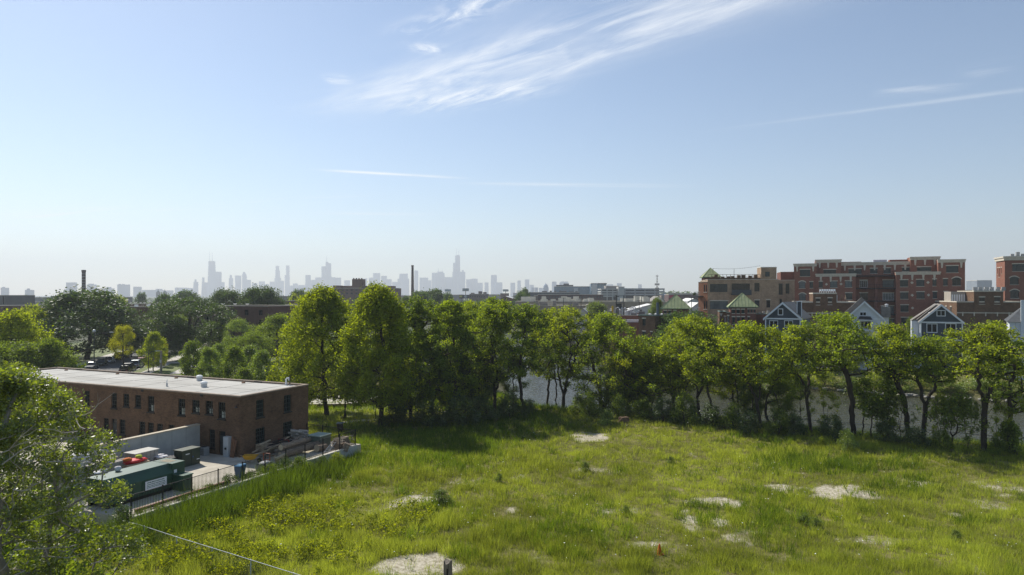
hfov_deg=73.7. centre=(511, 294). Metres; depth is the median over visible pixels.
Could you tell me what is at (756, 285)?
window
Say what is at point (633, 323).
brick building
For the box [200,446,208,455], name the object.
air conditioner
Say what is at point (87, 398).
window
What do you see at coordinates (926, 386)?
shrub
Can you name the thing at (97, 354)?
lawn
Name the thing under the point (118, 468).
rubbish bag
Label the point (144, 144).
sky
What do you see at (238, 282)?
skyscraper
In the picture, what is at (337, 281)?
skyscraper
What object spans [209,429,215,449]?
window
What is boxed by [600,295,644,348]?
brick plant
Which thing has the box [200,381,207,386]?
roof vent
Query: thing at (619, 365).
bank tree
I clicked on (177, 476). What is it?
steel bin
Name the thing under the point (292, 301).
brick apartments
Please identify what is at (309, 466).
shrub
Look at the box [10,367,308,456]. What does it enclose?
brick building
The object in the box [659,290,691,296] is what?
woods
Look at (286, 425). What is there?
window
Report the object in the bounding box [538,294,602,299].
brick mill
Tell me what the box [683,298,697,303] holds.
white shed
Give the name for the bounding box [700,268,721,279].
roof pavilion
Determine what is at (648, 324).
brick rowhouse
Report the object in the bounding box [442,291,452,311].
tree
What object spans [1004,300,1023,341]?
white house
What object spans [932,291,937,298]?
window
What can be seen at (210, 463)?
yard pavement
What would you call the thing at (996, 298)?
window
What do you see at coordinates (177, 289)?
skyscraper
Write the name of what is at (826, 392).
understory tree
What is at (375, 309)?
leafy tree
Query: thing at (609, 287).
garage penthouse
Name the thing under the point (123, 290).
skyscraper
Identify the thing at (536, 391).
river water
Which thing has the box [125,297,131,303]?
building
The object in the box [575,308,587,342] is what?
white shed
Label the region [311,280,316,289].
skyscraper
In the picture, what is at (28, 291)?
skyscraper
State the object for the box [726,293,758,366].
rowhouse tower
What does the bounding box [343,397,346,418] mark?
park lamp
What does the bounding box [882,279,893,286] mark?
window
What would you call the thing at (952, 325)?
window
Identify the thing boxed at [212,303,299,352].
brick apartments
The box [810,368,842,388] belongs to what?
shrub
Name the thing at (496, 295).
building
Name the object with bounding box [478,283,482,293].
skyscraper
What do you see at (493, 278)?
skyscraper
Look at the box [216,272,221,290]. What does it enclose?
skyscraper
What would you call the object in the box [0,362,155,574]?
foreground elm
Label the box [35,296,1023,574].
ground
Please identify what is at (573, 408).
shrub
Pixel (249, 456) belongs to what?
wheelbarrow
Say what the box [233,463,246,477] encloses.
recycling bin
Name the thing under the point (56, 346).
shade tree
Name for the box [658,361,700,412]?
understory tree
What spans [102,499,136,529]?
shrub
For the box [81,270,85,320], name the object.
brick chimney
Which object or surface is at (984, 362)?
shrub
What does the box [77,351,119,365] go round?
pavement
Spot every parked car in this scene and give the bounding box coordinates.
[84,362,98,368]
[96,359,107,365]
[105,356,115,362]
[113,352,124,359]
[118,365,132,371]
[122,362,136,370]
[131,359,143,367]
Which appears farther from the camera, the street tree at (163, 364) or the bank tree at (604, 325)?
the street tree at (163, 364)
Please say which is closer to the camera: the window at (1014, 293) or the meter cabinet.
the meter cabinet
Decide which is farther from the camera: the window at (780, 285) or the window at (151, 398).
the window at (780, 285)
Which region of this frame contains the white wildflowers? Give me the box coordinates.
[330,417,1016,557]
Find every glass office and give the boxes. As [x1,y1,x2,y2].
[554,284,589,293]
[590,283,606,293]
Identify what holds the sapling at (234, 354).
on the ground at (397, 564)
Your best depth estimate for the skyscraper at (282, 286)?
7350.42 m
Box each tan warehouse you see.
[515,296,665,326]
[525,301,588,336]
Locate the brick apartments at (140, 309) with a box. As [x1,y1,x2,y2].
[109,304,193,347]
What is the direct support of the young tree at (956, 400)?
on the ground at (397, 564)
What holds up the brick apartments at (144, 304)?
on the ground at (397, 564)
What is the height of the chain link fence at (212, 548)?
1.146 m
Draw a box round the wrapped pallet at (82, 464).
[59,453,89,490]
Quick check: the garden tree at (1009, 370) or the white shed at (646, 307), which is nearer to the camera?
the garden tree at (1009, 370)
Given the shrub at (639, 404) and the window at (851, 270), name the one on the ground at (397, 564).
the shrub at (639, 404)
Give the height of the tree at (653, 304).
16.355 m
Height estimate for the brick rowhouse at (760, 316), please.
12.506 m
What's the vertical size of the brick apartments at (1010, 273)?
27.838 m
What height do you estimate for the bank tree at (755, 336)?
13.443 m
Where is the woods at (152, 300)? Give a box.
[132,297,230,301]
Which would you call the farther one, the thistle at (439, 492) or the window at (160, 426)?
the window at (160, 426)
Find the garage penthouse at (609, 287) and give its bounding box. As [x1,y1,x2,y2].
[604,286,618,288]
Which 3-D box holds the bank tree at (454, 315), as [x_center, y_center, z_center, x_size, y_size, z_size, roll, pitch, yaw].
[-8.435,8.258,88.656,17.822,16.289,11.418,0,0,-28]
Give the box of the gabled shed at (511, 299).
[500,296,513,308]
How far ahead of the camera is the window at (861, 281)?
199.87 m
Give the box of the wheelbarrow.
[238,454,261,461]
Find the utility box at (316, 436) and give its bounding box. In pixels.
[307,432,331,445]
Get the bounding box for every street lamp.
[92,329,112,368]
[148,350,159,371]
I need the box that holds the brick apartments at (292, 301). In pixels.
[285,300,299,303]
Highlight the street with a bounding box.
[89,347,183,371]
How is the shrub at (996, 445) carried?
on the ground at (397, 564)
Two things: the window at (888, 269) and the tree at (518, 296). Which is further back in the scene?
the tree at (518, 296)
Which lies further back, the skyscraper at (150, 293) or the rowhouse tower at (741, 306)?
the skyscraper at (150, 293)
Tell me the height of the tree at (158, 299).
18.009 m
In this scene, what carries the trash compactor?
on the yard pavement at (210, 463)
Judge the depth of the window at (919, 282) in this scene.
192.01 m
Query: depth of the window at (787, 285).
185.51 m
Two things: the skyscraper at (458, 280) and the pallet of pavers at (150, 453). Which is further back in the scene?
the skyscraper at (458, 280)
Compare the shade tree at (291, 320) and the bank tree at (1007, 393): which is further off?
the shade tree at (291, 320)
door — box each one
[113,419,116,436]
[220,431,224,453]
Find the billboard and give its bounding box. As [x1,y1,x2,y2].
[459,295,469,301]
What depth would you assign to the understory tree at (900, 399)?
74.36 m
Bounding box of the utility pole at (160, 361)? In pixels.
[159,351,161,372]
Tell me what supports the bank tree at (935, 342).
on the ground at (397, 564)
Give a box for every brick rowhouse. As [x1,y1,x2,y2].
[638,303,669,346]
[718,311,726,361]
[726,312,729,325]
[756,310,769,364]
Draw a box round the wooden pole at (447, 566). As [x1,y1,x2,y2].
[443,558,452,574]
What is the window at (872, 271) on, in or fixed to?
in the brick apartments at (905, 289)
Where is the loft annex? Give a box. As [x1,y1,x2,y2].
[779,280,794,303]
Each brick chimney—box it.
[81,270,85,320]
[411,265,413,298]
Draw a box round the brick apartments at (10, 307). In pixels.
[0,305,72,333]
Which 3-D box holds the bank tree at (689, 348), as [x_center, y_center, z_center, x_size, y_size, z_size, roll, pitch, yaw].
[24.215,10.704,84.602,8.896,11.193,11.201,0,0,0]
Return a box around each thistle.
[429,489,453,503]
[494,472,502,481]
[580,460,590,471]
[620,505,631,514]
[666,456,676,463]
[795,511,812,526]
[807,517,824,533]
[947,528,962,541]
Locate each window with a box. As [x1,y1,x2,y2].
[83,391,89,406]
[102,418,108,431]
[110,393,116,409]
[118,419,125,435]
[122,394,129,407]
[134,395,140,408]
[138,421,144,434]
[146,396,154,413]
[149,423,153,432]
[158,424,162,430]
[177,399,185,416]
[191,400,199,414]
[204,401,212,415]
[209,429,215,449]
[217,402,225,420]
[256,399,264,419]
[256,427,263,443]
[283,395,291,413]
[283,421,290,438]
[710,284,726,291]
[710,300,728,308]
[732,283,749,289]
[754,283,758,291]
[766,299,770,306]
[769,320,777,327]
[778,309,782,314]
[779,283,782,294]
[784,320,792,327]
[786,284,788,293]
[798,280,805,288]
[798,292,805,300]
[800,269,810,276]
[823,269,835,273]
[830,281,837,287]
[845,280,851,287]
[845,292,852,299]
[848,268,861,273]
[859,292,867,299]
[859,312,866,315]
[860,280,867,286]
[860,321,870,328]
[870,268,877,273]
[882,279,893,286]
[882,292,893,299]
[882,305,893,313]
[883,267,890,273]
[900,279,908,286]
[900,291,908,298]
[900,304,908,311]
[901,317,908,324]
[902,267,909,271]
[916,279,924,286]
[916,291,924,298]
[917,266,931,270]
[926,323,937,332]
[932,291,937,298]
[937,310,945,315]
[943,278,947,285]
[945,323,955,331]
[946,265,958,272]
[951,276,961,285]
[979,296,984,304]
[994,296,1000,304]
[1009,276,1019,284]
[1009,289,1019,298]
[1012,263,1023,271]
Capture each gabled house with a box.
[763,301,811,368]
[844,297,890,369]
[910,303,964,371]
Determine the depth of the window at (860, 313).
144.56 m
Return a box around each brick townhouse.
[792,289,856,358]
[935,287,1020,353]
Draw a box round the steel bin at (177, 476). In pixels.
[172,471,193,491]
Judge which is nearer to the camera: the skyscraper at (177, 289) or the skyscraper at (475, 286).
the skyscraper at (177, 289)
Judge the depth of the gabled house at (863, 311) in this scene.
144.57 m
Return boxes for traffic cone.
[657,544,663,555]
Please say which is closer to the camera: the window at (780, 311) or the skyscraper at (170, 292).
the window at (780, 311)
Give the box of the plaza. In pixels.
[308,396,354,403]
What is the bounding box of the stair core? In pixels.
[616,287,624,299]
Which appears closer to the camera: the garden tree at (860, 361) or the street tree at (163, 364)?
the garden tree at (860, 361)
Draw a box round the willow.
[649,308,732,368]
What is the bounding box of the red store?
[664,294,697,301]
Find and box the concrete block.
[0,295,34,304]
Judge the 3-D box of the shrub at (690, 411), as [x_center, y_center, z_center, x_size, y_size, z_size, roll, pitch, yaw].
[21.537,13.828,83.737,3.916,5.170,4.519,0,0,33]
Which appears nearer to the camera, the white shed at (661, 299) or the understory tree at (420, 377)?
the understory tree at (420, 377)
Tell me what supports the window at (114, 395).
in the brick building at (247, 415)
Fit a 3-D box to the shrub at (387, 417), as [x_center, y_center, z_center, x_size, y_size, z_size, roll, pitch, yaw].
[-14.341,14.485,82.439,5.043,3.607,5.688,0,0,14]
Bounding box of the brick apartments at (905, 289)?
[793,256,965,346]
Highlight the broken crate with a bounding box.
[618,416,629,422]
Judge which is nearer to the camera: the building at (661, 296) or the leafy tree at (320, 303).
the leafy tree at (320, 303)
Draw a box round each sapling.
[177,338,206,375]
[193,347,224,377]
[207,343,231,378]
[219,342,248,378]
[231,366,256,379]
[237,343,265,375]
[244,347,273,380]
[265,366,281,380]
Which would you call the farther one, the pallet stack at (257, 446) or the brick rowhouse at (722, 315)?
the brick rowhouse at (722, 315)
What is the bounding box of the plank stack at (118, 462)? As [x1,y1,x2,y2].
[85,453,125,476]
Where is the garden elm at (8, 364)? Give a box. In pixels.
[0,357,85,507]
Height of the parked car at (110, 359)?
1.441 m
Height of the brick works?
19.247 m
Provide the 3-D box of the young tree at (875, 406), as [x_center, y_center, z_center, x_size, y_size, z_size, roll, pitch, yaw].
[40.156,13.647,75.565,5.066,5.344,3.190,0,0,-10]
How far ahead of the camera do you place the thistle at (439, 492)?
51.85 m
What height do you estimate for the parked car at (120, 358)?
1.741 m
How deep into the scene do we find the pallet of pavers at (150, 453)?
57.45 m
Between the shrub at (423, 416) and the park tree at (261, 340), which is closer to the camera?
the shrub at (423, 416)
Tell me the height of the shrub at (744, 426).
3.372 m
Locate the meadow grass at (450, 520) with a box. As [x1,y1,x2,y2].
[7,399,1023,574]
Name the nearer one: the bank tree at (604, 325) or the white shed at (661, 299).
the bank tree at (604, 325)
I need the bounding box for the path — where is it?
[170,365,195,373]
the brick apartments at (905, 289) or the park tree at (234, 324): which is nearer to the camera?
the park tree at (234, 324)
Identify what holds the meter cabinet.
on the yard pavement at (210, 463)
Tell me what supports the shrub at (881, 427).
on the ground at (397, 564)
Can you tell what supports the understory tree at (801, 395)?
on the ground at (397, 564)
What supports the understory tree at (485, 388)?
on the ground at (397, 564)
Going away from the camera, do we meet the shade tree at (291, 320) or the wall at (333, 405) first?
the wall at (333, 405)
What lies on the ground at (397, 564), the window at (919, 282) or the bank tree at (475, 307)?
the bank tree at (475, 307)
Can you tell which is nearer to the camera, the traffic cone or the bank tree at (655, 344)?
the traffic cone
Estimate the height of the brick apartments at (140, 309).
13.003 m
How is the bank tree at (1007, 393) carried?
on the ground at (397, 564)
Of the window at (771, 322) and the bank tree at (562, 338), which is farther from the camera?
the window at (771, 322)
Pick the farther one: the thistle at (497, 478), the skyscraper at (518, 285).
the skyscraper at (518, 285)
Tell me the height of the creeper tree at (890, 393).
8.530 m
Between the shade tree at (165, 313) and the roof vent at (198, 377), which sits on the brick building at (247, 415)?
the roof vent at (198, 377)
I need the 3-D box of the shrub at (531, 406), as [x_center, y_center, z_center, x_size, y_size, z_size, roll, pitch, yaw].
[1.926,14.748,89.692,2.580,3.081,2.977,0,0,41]
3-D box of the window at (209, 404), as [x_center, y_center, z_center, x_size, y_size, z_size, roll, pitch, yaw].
[-28.615,10.739,64.602,1.094,1.406,0.260,0,0,24]
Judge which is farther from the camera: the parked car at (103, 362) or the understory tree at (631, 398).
the parked car at (103, 362)
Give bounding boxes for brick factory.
[329,278,400,309]
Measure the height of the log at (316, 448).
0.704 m
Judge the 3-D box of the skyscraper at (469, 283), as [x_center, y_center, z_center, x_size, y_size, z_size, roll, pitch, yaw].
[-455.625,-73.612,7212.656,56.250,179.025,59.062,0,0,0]
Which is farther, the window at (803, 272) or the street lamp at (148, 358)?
the window at (803, 272)
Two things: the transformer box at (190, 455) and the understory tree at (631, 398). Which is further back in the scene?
the understory tree at (631, 398)
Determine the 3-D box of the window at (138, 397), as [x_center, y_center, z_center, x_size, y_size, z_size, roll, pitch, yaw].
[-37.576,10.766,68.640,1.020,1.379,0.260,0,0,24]
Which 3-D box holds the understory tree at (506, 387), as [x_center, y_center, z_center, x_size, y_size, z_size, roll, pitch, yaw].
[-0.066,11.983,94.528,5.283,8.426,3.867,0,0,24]
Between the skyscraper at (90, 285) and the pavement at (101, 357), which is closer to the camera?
the pavement at (101, 357)
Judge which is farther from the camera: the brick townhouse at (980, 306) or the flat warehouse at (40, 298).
the flat warehouse at (40, 298)
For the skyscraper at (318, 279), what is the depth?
6998.01 m
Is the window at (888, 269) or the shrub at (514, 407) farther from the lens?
the window at (888, 269)
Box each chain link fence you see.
[115,517,298,574]
[613,404,1023,446]
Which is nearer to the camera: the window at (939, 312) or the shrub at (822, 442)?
the shrub at (822, 442)
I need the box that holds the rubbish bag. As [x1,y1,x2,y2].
[114,466,121,470]
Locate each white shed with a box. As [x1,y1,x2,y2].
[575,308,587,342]
[627,304,655,313]
[650,296,664,301]
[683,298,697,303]
[687,302,697,313]
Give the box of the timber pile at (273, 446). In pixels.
[247,435,304,457]
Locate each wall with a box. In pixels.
[49,423,199,489]
[130,444,356,523]
[308,401,372,407]
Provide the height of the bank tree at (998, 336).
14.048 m
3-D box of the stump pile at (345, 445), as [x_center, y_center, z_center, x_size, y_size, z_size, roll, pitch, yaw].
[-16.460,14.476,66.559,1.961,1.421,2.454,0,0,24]
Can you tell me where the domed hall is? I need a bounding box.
[543,284,548,291]
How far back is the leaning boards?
62.91 m
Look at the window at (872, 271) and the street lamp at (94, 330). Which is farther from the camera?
the window at (872, 271)
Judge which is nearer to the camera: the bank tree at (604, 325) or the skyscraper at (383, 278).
the bank tree at (604, 325)
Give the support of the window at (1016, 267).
in the brick apartments at (1010, 273)
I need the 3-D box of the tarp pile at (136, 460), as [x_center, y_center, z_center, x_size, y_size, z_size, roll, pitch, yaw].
[-30.407,13.999,55.038,1.103,2.002,2.250,0,0,24]
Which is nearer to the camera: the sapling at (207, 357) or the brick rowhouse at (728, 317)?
the sapling at (207, 357)
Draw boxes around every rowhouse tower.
[660,294,690,332]
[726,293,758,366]
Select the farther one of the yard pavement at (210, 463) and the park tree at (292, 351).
the park tree at (292, 351)
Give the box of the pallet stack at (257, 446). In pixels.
[255,443,274,454]
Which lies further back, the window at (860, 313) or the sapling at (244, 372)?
the window at (860, 313)
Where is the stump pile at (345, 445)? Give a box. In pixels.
[332,435,353,451]
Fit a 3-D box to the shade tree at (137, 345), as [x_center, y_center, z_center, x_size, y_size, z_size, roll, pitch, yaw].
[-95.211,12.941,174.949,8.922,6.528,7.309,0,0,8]
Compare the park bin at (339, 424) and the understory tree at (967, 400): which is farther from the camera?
the park bin at (339, 424)
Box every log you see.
[278,437,310,449]
[279,441,323,457]
[314,443,327,451]
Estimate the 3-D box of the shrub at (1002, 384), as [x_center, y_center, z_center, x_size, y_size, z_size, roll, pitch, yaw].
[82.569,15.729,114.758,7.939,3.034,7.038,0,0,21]
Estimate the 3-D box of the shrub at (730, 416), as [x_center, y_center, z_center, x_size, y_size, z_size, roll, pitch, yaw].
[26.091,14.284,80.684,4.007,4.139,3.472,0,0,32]
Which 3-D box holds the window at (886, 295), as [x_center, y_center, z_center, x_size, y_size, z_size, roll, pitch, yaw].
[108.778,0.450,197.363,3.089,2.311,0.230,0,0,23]
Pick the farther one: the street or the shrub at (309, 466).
the street
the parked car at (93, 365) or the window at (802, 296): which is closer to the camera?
the parked car at (93, 365)
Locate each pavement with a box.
[0,432,360,525]
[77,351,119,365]
[141,343,206,372]
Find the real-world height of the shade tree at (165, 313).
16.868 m
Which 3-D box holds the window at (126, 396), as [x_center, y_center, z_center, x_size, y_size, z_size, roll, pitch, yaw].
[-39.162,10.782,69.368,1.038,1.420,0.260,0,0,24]
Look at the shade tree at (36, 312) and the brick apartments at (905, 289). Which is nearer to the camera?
the shade tree at (36, 312)
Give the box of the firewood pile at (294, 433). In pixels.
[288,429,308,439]
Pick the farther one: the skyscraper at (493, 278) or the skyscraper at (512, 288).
the skyscraper at (493, 278)
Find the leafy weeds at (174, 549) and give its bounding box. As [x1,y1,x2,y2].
[70,488,445,574]
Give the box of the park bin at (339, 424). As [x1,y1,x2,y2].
[336,422,343,432]
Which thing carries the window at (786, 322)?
in the gabled house at (781, 315)
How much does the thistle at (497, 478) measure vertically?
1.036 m
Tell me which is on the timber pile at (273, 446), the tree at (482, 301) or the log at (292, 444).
the log at (292, 444)
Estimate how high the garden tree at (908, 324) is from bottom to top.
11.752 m
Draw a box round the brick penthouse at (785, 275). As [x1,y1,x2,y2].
[777,272,793,279]
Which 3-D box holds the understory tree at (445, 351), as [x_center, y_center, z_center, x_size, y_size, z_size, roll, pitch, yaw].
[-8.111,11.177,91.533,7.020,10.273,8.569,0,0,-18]
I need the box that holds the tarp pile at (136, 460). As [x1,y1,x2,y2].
[122,455,149,467]
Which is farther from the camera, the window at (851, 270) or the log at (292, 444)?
the window at (851, 270)
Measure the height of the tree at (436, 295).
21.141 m
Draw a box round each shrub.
[0,481,124,574]
[2,498,110,574]
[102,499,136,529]
[155,504,168,517]
[221,473,244,491]
[256,462,279,479]
[279,455,296,472]
[289,455,309,472]
[298,461,317,474]
[314,455,331,466]
[330,451,345,467]
[374,403,412,425]
[400,396,451,427]
[428,392,485,427]
[494,391,529,419]
[520,398,537,415]
[567,392,586,413]
[577,390,601,416]
[597,409,614,425]
[603,392,633,416]
[628,395,658,420]
[651,396,677,422]
[669,389,699,424]
[694,401,725,426]
[715,403,747,430]
[737,410,762,434]
[760,405,793,435]
[780,411,809,436]
[789,372,816,390]
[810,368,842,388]
[814,412,845,440]
[814,436,827,446]
[831,375,862,389]
[836,427,860,451]
[857,371,895,387]
[872,419,900,442]
[881,379,918,392]
[895,424,934,448]
[907,375,942,389]
[927,379,972,392]
[927,428,953,450]
[951,375,1004,393]
[971,352,993,369]
[975,379,1019,394]
[986,436,1008,455]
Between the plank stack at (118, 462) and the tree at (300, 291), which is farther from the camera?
the tree at (300, 291)
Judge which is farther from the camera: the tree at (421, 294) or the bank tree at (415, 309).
the tree at (421, 294)
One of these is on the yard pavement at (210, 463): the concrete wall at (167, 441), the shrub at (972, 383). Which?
the concrete wall at (167, 441)
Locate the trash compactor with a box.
[86,458,184,508]
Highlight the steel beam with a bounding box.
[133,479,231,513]
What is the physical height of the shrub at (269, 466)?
2.354 m
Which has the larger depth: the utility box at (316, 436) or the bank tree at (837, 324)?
the bank tree at (837, 324)
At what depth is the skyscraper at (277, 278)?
7394.34 m
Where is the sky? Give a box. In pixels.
[0,0,1023,295]
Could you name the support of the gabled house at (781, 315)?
on the ground at (397, 564)
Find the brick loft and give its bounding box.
[700,266,778,324]
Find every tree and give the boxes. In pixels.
[0,307,63,366]
[0,338,66,368]
[20,284,149,359]
[20,303,39,314]
[20,337,88,368]
[24,307,59,358]
[102,307,154,351]
[106,324,135,364]
[127,335,153,354]
[134,292,146,303]
[136,293,237,358]
[136,329,168,370]
[140,318,170,343]
[145,328,182,358]
[153,292,170,302]
[154,338,167,365]
[168,313,191,343]
[171,289,200,302]
[197,321,232,349]
[203,287,244,322]
[221,318,254,349]
[226,327,273,367]
[234,284,289,304]
[246,312,311,364]
[251,322,280,359]
[265,282,374,415]
[278,335,315,377]
[280,310,308,354]
[286,288,305,300]
[288,292,298,300]
[329,280,423,426]
[347,294,477,417]
[378,351,428,412]
[393,297,511,410]
[400,295,412,308]
[407,298,451,404]
[411,287,431,317]
[421,313,450,370]
[425,287,443,318]
[434,342,473,409]
[440,298,530,393]
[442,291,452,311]
[445,295,567,408]
[457,337,501,404]
[474,299,498,315]
[476,302,572,403]
[499,355,532,403]
[510,288,527,320]
[519,287,530,296]
[525,304,614,407]
[526,306,579,404]
[527,321,576,404]
[550,310,679,409]
[584,301,607,346]
[590,347,703,412]
[594,338,677,400]
[600,347,640,407]
[612,335,701,406]
[625,379,651,408]
[631,313,746,415]
[636,370,669,411]
[648,296,662,313]
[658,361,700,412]
[670,335,732,415]
[676,336,762,402]
[683,320,816,426]
[714,368,758,414]
[736,349,825,421]
[737,347,768,370]
[737,371,767,418]
[744,323,855,432]
[763,378,797,414]
[780,373,816,426]
[784,309,934,434]
[807,387,841,425]
[833,375,885,432]
[834,335,864,371]
[850,321,947,434]
[851,334,1000,440]
[856,394,903,437]
[871,365,900,437]
[887,394,918,437]
[904,317,914,348]
[916,391,994,442]
[925,391,956,439]
[932,317,1023,451]
[957,394,981,448]
[974,340,1023,453]
[983,400,1012,448]
[989,341,1019,377]
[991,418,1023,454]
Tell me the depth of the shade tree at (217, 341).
178.07 m
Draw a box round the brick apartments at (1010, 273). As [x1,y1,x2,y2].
[994,252,1023,300]
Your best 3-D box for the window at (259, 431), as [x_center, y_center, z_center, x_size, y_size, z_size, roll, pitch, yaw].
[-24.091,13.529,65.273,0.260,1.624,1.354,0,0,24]
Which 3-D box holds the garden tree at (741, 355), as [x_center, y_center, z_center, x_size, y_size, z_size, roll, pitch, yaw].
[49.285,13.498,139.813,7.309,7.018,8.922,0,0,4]
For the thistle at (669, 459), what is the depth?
64.11 m
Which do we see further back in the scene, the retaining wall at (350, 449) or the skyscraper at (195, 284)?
the skyscraper at (195, 284)
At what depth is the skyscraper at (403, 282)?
7340.53 m
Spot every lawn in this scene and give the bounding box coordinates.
[58,338,127,363]
[134,355,174,372]
[153,348,318,375]
[308,403,393,425]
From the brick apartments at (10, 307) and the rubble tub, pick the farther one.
the brick apartments at (10, 307)
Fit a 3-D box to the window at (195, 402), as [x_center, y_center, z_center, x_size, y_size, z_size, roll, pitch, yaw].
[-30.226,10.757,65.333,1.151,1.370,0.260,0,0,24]
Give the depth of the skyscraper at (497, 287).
6990.51 m
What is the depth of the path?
136.73 m
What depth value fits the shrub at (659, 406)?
84.95 m
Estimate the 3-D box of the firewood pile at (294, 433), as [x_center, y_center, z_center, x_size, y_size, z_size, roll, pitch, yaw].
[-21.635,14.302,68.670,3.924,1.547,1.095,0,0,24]
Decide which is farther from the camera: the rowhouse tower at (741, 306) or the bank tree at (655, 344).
the rowhouse tower at (741, 306)
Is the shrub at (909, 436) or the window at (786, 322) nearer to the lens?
the shrub at (909, 436)
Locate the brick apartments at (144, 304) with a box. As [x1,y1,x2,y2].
[124,302,208,329]
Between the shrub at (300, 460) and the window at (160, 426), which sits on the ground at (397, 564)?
the shrub at (300, 460)
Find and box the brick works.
[469,291,488,301]
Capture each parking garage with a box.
[598,289,617,299]
[625,288,664,299]
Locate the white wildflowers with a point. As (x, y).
(676, 474)
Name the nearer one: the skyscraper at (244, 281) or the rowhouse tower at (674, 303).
the rowhouse tower at (674, 303)
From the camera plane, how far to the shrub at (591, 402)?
88.59 m
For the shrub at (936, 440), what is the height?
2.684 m
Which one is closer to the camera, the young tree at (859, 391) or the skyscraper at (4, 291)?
the young tree at (859, 391)
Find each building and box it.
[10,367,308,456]
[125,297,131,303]
[452,295,463,302]
[489,294,499,301]
[500,293,508,301]
[608,320,637,358]
[659,293,696,298]
[966,280,991,289]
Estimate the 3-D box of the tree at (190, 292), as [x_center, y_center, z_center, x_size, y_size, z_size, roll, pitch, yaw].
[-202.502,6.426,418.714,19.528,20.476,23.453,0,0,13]
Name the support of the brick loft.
on the ground at (397, 564)
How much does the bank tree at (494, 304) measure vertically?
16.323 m
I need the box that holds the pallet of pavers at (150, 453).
[124,447,159,461]
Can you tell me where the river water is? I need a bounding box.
[505,336,1023,442]
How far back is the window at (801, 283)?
204.24 m
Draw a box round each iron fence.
[130,429,355,516]
[306,423,353,444]
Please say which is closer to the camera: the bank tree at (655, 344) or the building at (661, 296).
the bank tree at (655, 344)
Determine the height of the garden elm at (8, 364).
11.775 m
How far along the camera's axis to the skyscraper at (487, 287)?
7200.93 m
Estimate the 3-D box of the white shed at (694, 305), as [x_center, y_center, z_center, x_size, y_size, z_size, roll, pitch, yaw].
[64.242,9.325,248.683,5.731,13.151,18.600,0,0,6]
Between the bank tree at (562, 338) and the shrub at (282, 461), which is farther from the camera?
the bank tree at (562, 338)
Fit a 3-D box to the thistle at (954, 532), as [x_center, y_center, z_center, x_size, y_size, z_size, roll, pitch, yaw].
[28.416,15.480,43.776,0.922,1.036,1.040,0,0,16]
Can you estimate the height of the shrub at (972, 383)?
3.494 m
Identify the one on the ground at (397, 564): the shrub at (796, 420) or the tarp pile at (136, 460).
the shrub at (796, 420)
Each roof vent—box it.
[196,375,202,380]
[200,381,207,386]
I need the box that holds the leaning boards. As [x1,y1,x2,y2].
[230,437,236,457]
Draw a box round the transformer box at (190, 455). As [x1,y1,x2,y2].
[173,446,200,466]
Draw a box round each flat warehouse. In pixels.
[35,297,51,300]
[529,291,578,296]
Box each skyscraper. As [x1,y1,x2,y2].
[1,288,8,294]
[25,288,33,294]
[66,282,76,292]
[87,284,96,291]
[104,287,114,295]
[117,284,129,296]
[133,287,141,296]
[142,290,163,296]
[165,290,173,295]
[175,287,182,295]
[193,279,197,293]
[201,277,207,295]
[208,259,216,295]
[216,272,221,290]
[229,275,232,290]
[235,275,240,293]
[242,272,246,293]
[247,280,250,287]
[259,281,264,288]
[270,282,274,290]
[275,266,280,295]
[280,281,283,295]
[285,265,289,295]
[305,275,310,292]
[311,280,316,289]
[315,277,320,283]
[321,259,334,287]
[335,278,340,284]
[344,280,349,285]
[373,273,379,286]
[381,276,386,285]
[386,279,391,285]
[398,274,408,294]
[414,270,417,290]
[420,278,427,290]
[428,280,431,290]
[432,273,444,293]
[445,277,451,293]
[452,248,464,294]
[466,279,471,294]
[472,279,477,293]
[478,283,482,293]
[485,282,488,293]
[491,275,496,293]
[494,282,501,293]
[510,283,514,295]
[517,281,520,292]
[525,279,528,293]
[559,281,567,284]
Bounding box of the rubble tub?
[255,460,270,471]
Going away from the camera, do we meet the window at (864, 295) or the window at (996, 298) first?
the window at (996, 298)
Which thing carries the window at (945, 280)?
in the brick apartments at (905, 289)
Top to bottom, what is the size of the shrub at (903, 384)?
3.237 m
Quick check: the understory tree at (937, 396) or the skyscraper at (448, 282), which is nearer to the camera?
the understory tree at (937, 396)
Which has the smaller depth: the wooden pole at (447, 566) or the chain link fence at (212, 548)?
the wooden pole at (447, 566)
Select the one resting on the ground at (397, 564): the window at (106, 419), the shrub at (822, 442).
the shrub at (822, 442)
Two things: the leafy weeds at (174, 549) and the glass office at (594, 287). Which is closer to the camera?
the leafy weeds at (174, 549)
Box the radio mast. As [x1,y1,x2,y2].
[655,276,658,295]
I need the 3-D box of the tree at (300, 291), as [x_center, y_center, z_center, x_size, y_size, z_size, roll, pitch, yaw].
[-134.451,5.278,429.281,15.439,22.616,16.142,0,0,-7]
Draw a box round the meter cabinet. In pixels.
[223,436,231,456]
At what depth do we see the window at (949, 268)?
189.35 m
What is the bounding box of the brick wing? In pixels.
[693,282,707,319]
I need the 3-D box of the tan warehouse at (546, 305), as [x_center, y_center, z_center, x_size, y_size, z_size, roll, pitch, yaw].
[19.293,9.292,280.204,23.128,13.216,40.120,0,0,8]

